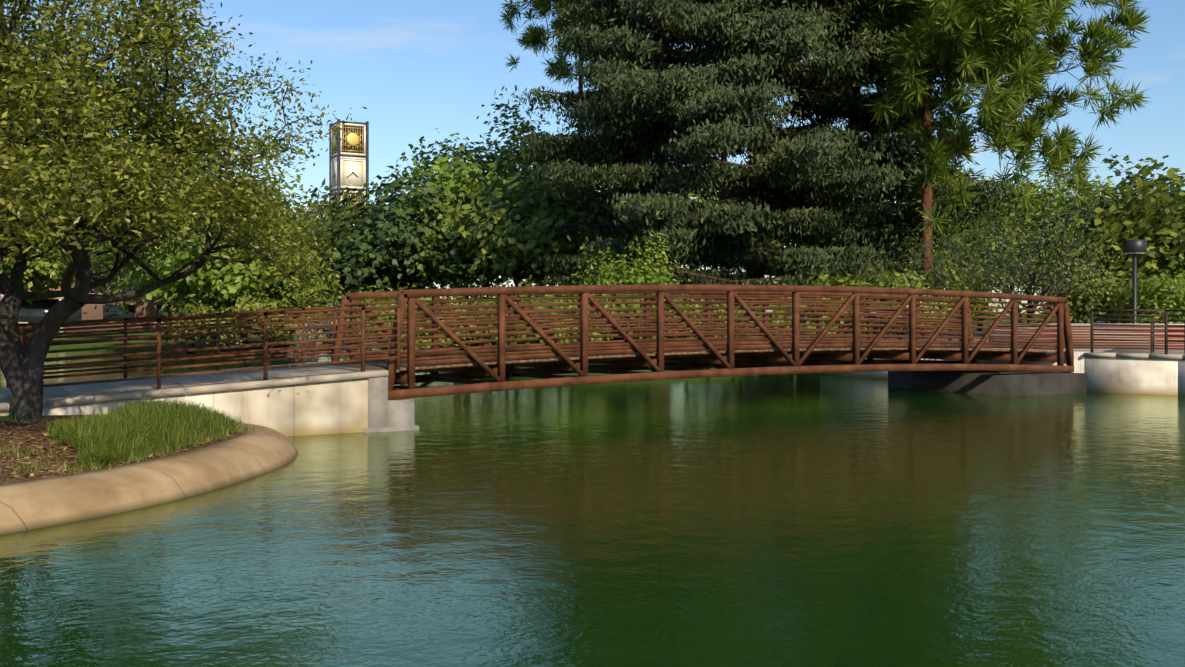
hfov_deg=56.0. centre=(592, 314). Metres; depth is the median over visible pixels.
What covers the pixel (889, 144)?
cedar
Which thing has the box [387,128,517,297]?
tree
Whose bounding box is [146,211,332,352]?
tree
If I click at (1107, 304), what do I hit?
shrub
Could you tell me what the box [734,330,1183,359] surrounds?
walkway
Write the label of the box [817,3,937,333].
pine
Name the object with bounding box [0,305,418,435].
approach
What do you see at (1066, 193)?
tree
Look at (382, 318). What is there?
shrub
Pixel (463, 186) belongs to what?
tree
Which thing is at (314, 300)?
shrub
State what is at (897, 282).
shrub
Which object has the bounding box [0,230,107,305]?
tree
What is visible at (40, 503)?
kerb
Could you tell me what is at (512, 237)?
tree
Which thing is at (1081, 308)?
shrub
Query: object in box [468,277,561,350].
shrub
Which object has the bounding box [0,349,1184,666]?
pond water
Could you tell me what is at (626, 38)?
cedar
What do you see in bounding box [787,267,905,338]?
shrub
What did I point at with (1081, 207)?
tree
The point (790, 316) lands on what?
shrub
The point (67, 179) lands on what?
live oak
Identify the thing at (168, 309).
tree
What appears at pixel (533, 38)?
pine
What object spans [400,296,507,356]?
shrub
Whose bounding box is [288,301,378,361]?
shrub
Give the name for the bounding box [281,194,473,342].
tree
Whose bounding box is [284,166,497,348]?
tree
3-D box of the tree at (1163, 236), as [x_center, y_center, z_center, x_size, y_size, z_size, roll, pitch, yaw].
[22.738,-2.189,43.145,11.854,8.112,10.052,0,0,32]
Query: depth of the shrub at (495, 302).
36.04 m
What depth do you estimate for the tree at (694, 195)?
97.25 m
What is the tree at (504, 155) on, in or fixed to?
on the ground
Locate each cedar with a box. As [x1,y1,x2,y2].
[494,0,849,332]
[548,52,709,340]
[585,0,926,310]
[678,0,1059,333]
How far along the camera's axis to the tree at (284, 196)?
64.48 m
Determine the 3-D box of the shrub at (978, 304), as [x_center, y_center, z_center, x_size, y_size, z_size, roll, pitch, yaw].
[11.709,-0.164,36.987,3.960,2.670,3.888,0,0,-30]
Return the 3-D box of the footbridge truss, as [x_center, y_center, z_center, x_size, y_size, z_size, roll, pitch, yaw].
[3.373,0.410,24.038,17.641,1.999,3.150,0,0,-30]
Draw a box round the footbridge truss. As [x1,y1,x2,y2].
[330,284,1073,399]
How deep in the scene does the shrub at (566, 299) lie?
44.65 m
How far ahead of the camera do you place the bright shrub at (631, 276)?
35.31 m
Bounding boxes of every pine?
[498,0,608,274]
[814,0,1151,338]
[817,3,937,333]
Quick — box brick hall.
[0,259,311,332]
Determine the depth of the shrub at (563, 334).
33.98 m
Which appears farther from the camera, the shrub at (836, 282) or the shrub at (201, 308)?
the shrub at (201, 308)
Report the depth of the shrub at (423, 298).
48.99 m
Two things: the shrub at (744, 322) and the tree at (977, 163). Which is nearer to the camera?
the shrub at (744, 322)
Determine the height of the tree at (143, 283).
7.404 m
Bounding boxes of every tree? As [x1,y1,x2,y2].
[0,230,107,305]
[90,163,210,339]
[92,245,136,284]
[96,208,291,352]
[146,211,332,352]
[198,142,342,341]
[211,199,395,345]
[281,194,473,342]
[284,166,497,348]
[328,144,549,346]
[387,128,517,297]
[422,94,603,286]
[429,155,650,350]
[478,158,649,341]
[670,161,790,306]
[727,185,888,249]
[885,160,991,261]
[892,170,1075,329]
[933,180,1096,322]
[953,157,1119,322]
[993,185,1119,323]
[1000,147,1184,323]
[1004,188,1095,322]
[1009,155,1184,286]
[1088,163,1184,323]
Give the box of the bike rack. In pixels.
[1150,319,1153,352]
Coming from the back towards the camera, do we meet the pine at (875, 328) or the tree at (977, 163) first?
the tree at (977, 163)
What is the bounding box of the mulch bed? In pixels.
[0,415,246,483]
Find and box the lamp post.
[1122,240,1146,323]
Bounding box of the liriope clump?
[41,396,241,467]
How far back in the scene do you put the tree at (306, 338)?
55.83 m
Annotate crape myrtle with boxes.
[863,178,1127,322]
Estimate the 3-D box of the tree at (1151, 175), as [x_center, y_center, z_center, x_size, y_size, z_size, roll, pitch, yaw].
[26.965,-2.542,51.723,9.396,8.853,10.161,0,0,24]
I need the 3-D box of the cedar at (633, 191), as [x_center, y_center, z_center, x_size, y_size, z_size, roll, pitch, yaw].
[1.480,-6.715,53.912,8.455,17.310,6.798,0,0,-30]
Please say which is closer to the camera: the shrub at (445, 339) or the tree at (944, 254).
the shrub at (445, 339)
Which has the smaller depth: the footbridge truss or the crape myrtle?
the footbridge truss
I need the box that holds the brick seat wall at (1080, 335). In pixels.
[988,323,1183,348]
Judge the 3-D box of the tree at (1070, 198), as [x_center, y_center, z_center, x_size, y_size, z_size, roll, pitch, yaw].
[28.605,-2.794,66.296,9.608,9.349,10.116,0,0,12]
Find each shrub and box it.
[148,285,259,352]
[205,276,320,354]
[261,271,360,354]
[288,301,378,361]
[299,277,412,350]
[345,283,455,357]
[376,275,477,313]
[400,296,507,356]
[438,263,528,343]
[453,281,568,352]
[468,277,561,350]
[496,281,612,351]
[509,270,640,333]
[561,218,696,340]
[623,294,748,339]
[715,300,790,359]
[734,276,863,338]
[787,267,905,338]
[842,250,983,339]
[908,270,1000,340]
[1018,264,1130,323]
[1087,267,1182,323]
[1102,261,1184,323]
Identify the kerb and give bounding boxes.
[0,423,297,534]
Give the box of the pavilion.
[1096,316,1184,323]
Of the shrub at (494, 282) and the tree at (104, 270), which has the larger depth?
the tree at (104, 270)
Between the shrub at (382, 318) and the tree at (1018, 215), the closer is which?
the shrub at (382, 318)
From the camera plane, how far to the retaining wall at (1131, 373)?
26.47 m
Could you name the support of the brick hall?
on the ground
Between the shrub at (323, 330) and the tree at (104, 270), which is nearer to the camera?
the shrub at (323, 330)
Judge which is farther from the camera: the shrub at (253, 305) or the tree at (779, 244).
the tree at (779, 244)
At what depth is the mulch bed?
12.02 m
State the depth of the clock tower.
123.27 m
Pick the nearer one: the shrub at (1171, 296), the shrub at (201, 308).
the shrub at (1171, 296)
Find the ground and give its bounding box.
[0,315,1089,484]
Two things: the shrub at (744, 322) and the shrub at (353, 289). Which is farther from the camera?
the shrub at (353, 289)
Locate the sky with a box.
[3,0,1184,314]
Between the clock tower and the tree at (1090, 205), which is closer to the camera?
the tree at (1090, 205)
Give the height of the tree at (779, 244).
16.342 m
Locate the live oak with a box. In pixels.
[0,0,366,418]
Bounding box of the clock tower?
[329,119,368,302]
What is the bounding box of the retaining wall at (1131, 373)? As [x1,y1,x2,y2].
[820,309,1184,396]
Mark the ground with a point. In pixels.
(107, 344)
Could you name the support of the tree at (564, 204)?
on the ground
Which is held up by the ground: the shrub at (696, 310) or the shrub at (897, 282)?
the shrub at (696, 310)
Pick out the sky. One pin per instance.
(417, 68)

